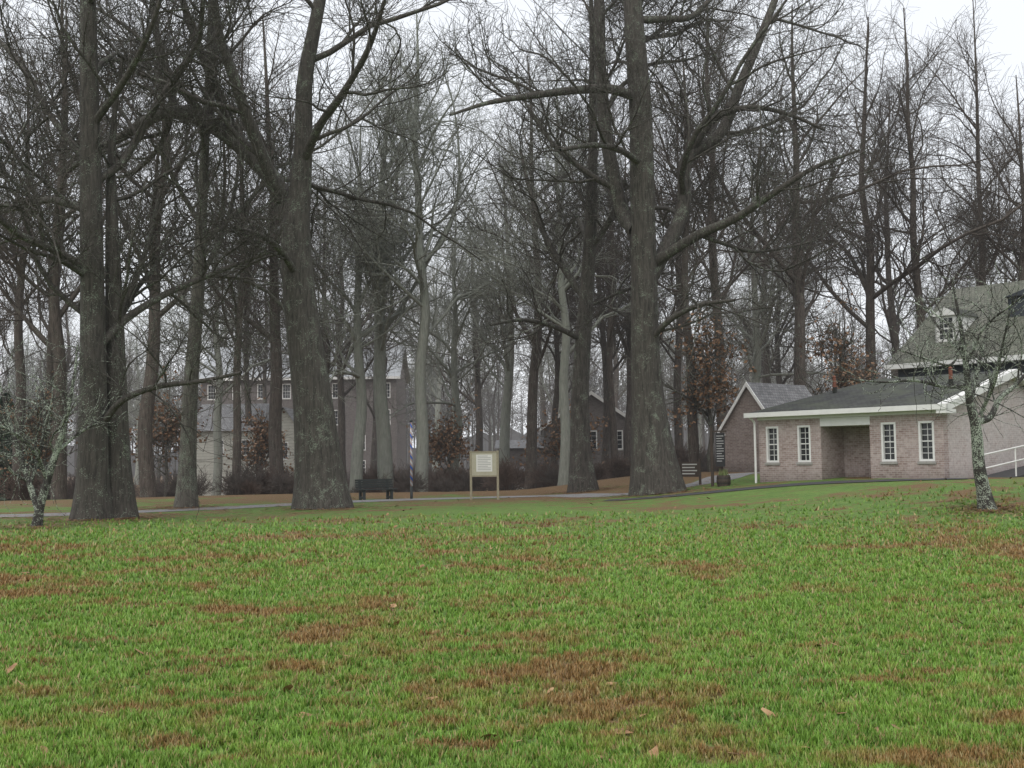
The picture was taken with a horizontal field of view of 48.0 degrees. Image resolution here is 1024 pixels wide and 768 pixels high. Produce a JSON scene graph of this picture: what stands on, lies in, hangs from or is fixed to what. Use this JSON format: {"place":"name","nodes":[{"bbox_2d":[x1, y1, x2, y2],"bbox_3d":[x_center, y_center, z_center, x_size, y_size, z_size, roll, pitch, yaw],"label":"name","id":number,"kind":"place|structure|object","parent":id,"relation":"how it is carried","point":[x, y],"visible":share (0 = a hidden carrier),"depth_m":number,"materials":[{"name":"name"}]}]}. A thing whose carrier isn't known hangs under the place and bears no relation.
{"place":"outdoors","nodes":[
{"label":"outdoors","id":0,"kind":"place"},
{"bbox_2d":[210,395,293,491],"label":"beech sapling leaves","id":1,"kind":"object","parent":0,"point":[264,424],"depth_m":77.18,"materials":[{"name":"brown plant"}]},
{"bbox_2d":[0,472,759,516],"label":"gravel path","id":2,"kind":"structure","parent":0,"point":[732,476],"depth_m":48.16,"materials":[{"name":"grey gravel"}]},
{"bbox_2d":[67,426,716,476],"bbox_3d":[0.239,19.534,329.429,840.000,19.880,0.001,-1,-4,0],"label":"distant woods hill","id":3,"kind":"structure","parent":0,"point":[70,468],"depth_m":329.47,"materials":[{"name":"plant"}]},
{"bbox_2d":[400,383,493,473],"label":"beech sapling leaves","id":4,"kind":"object","parent":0,"point":[437,447],"depth_m":78.86,"materials":[{"name":"brown plant"}]},
{"bbox_2d":[0,469,1023,767],"bbox_3d":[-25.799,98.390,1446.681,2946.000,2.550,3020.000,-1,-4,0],"label":"lawn","id":5,"kind":"structure","parent":0,"point":[522,501],"depth_m":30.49,"materials":[{"name":"green plant"}]},
{"bbox_2d":[0,392,38,500],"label":"cedar tree","id":6,"kind":"object","parent":5,"relation":"on","point":[6,436],"visible":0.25,"depth_m":77.13,"materials":[{"name":"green plant"}]},
{"bbox_2d":[26,423,47,480],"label":"cedar tree","id":7,"kind":"object","parent":5,"relation":"on","point":[38,465],"visible":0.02,"depth_m":90.97,"materials":[{"name":"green plant"}]},
{"bbox_2d":[0,370,77,499],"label":"beech sapling","id":8,"kind":"object","parent":5,"relation":"on","point":[45,452],"depth_m":69.56,"materials":[{"name":"brown plant"}]},
{"bbox_2d":[0,319,138,526],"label":"tree","id":9,"kind":"object","parent":5,"relation":"on","point":[38,502],"visible":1,"depth_m":30.72,"materials":[{"name":"grey plant"}]},
{"bbox_2d":[3,52,243,518],"bbox_3d":[-12.280,-2.952,36.779,7.572,14.741,6.339,-1,-4,0],"label":"tree","id":10,"kind":"object","parent":5,"relation":"on","point":[124,502],"visible":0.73,"depth_m":35.51,"materials":[{"name":"grey plant"}]},
{"bbox_2d":[0,0,326,520],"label":"tree","id":11,"kind":"object","parent":5,"relation":"on","point":[92,498],"visible":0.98,"depth_m":34.68,"materials":[{"name":"grey plant"}]},
{"bbox_2d":[129,366,219,496],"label":"beech sapling","id":12,"kind":"object","parent":5,"relation":"on","point":[166,456],"depth_m":71.68,"materials":[{"name":"brown plant"}]},
{"bbox_2d":[197,404,293,495],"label":"white house","id":13,"kind":"structure","parent":5,"relation":"on","point":[287,425],"depth_m":99.86,"materials":[{"name":"paint"}]},
{"bbox_2d":[2,0,507,509],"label":"tree","id":14,"kind":"object","parent":5,"relation":"on","point":[320,480],"visible":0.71,"depth_m":40.52,"materials":[{"name":"grey plant"}]},
{"bbox_2d":[103,0,411,507],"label":"tree","id":15,"kind":"object","parent":5,"relation":"on","point":[185,500],"visible":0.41,"depth_m":42.98,"materials":[{"name":"grey plant"}]},
{"bbox_2d":[199,345,408,482],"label":"brick mill building","id":16,"kind":"structure","parent":5,"relation":"on","point":[398,438],"depth_m":133.26,"materials":[{"name":"grey brick"}]},
{"bbox_2d":[0,429,723,500],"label":"underbrush shrubs","id":17,"kind":"object","parent":5,"relation":"on","point":[247,482],"visible":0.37,"depth_m":66.76,"materials":[{"name":"brown plant"}]},
{"bbox_2d":[355,479,396,499],"bbox_3d":[-5.800,4.508,48.911,1.700,0.915,0.680,1,-4,-28],"label":"park bench","id":18,"kind":"object","parent":5,"relation":"on","point":[359,484],"visible":0.93,"depth_m":48.94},
{"bbox_2d":[410,419,412,498],"bbox_3d":[-4.324,3.373,49.383,0.133,3.720,0.140,-1,-4,0],"label":"striped pole","id":19,"kind":"object","parent":5,"relation":"on","point":[411,479],"visible":0.89,"depth_m":49.34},
{"bbox_2d":[0,302,926,481],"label":"distant trees","id":20,"kind":"object","parent":5,"relation":"on","point":[489,411],"visible":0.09,"depth_m":213.85,"materials":[{"name":"grey plant"}]},
{"bbox_2d":[470,450,498,499],"bbox_3d":[-1.135,3.906,47.322,1.200,2.320,0.090,-1,-4,4],"label":"information sign","id":21,"kind":"object","parent":5,"relation":"on","point":[484,463],"visible":0.95,"depth_m":47.32,"materials":[{"name":"brown wood"}]},
{"bbox_2d":[0,0,1023,500],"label":"forest trees","id":22,"kind":"object","parent":5,"relation":"on","point":[980,238],"visible":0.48,"depth_m":74.85,"materials":[{"name":"grey plant"}]},
{"bbox_2d":[0,481,1023,530],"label":"leaf litter round trees","id":23,"kind":"object","parent":5,"relation":"on","point":[147,516],"visible":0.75,"depth_m":35.06,"materials":[{"name":"brown plant"}]},
{"bbox_2d":[6,477,1020,760],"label":"fallen leaves","id":24,"kind":"object","parent":5,"relation":"on","point":[654,749],"visible":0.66,"depth_m":8.94,"materials":[{"name":"brown plant"}]},
{"bbox_2d":[495,391,625,489],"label":"brick house","id":25,"kind":"structure","parent":5,"relation":"on","point":[596,405],"depth_m":95.94,"materials":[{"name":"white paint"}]},
{"bbox_2d":[459,0,702,492],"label":"tree","id":26,"kind":"object","parent":5,"relation":"on","point":[582,476],"visible":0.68,"depth_m":54.66,"materials":[{"name":"grey plant"}]},
{"bbox_2d":[410,0,916,495],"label":"tree","id":27,"kind":"object","parent":5,"relation":"on","point":[654,466],"visible":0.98,"depth_m":45.50,"materials":[{"name":"grey plant"}]},
{"bbox_2d":[595,308,773,471],"bbox_3d":[9.090,0.382,62.097,9.563,9.554,8.786,-1,-4,0],"label":"beech sapling","id":28,"kind":"object","parent":5,"relation":"on","point":[707,411],"depth_m":61.73,"materials":[{"name":"brown plant"}]},
{"bbox_2d":[678,459,701,484],"bbox_3d":[7.482,3.870,48.332,1.000,1.420,0.080,-3,-5,34],"label":"sign","id":29,"kind":"object","parent":5,"relation":"on","point":[690,469],"visible":0.84,"depth_m":48.28,"materials":[{"name":"brown wood"}]},
{"bbox_2d":[710,427,726,485],"bbox_3d":[8.265,3.054,45.934,0.670,2.650,0.100,-3,-4,29],"label":"sign","id":30,"kind":"object","parent":5,"relation":"on","point":[720,447],"visible":0.98,"depth_m":45.96,"materials":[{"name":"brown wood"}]},
{"bbox_2d":[716,469,730,486],"bbox_3d":[8.321,3.667,45.240,0.552,0.790,0.588,-1,-4,0],"label":"barrel planter","id":31,"kind":"object","parent":5,"relation":"on","point":[723,478],"visible":0.94,"depth_m":45.03,"materials":[{"name":"brown wood"}]},
{"bbox_2d":[717,382,811,471],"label":"small brick building","id":32,"kind":"structure","parent":5,"relation":"on","point":[739,435],"depth_m":57.87,"materials":[{"name":"brown"}]},
{"bbox_2d":[777,282,905,394],"bbox_3d":[18.787,-0.174,64.498,7.203,10.739,10.277,-4,-5,44],"label":"beech sapling","id":33,"kind":"object","parent":5,"relation":"on","point":[844,349],"depth_m":63.75,"materials":[{"name":"brown plant"}]},
{"bbox_2d":[743,366,1023,482],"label":"wing trim","id":34,"kind":"structure","parent":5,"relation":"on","point":[869,411],"depth_m":41.46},
{"bbox_2d":[801,242,1023,509],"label":"tree","id":35,"kind":"object","parent":5,"relation":"on","point":[984,498],"visible":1,"depth_m":28.18,"materials":[{"name":"grey plant"}]},
{"bbox_2d":[898,361,1023,377],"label":"house walls","id":36,"kind":"structure","parent":5,"relation":"on","point":[958,368],"depth_m":48.91,"materials":[{"name":"beige brick"}]},
{"bbox_2d":[884,289,1023,369],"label":"house trim","id":37,"kind":"structure","parent":36,"relation":"attached to","point":[951,316],"depth_m":50.00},
{"bbox_2d":[887,280,1023,364],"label":"house roof","id":38,"kind":"structure","parent":36,"relation":"on","point":[980,291],"depth_m":51.04,"materials":[{"name":"grey"}]},
{"bbox_2d":[984,445,1023,477],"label":"handrail","id":39,"kind":"object","parent":5,"relation":"on","point":[1016,471],"visible":0.23,"depth_m":39.98,"materials":[{"name":"white metal"}]},
{"bbox_2d":[0,0,1023,452],"label":"sky","id":40,"kind":"structure","parent":0,"point":[1007,16],"materials":[{"name":"white"}]},
{"bbox_2d":[512,399,609,478],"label":"beech sapling leaves","id":41,"kind":"object","parent":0,"point":[558,443],"depth_m":78.03,"materials":[{"name":"brown plant"}]},
{"bbox_2d":[604,478,973,500],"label":"asphalt path","id":42,"kind":"structure","parent":0,"point":[791,484],"depth_m":41.10,"materials":[{"name":"grey asphalt"}]},
{"bbox_2d":[758,379,1023,482],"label":"wing walls","id":43,"kind":"structure","parent":0,"point":[891,446],"depth_m":41.77,"materials":[{"name":"beige brick"}]},
{"bbox_2d":[750,370,1005,412],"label":"wing roof","id":44,"kind":"structure","parent":43,"relation":"on","point":[858,396],"depth_m":43.06,"materials":[{"name":"grey"}]}
]}

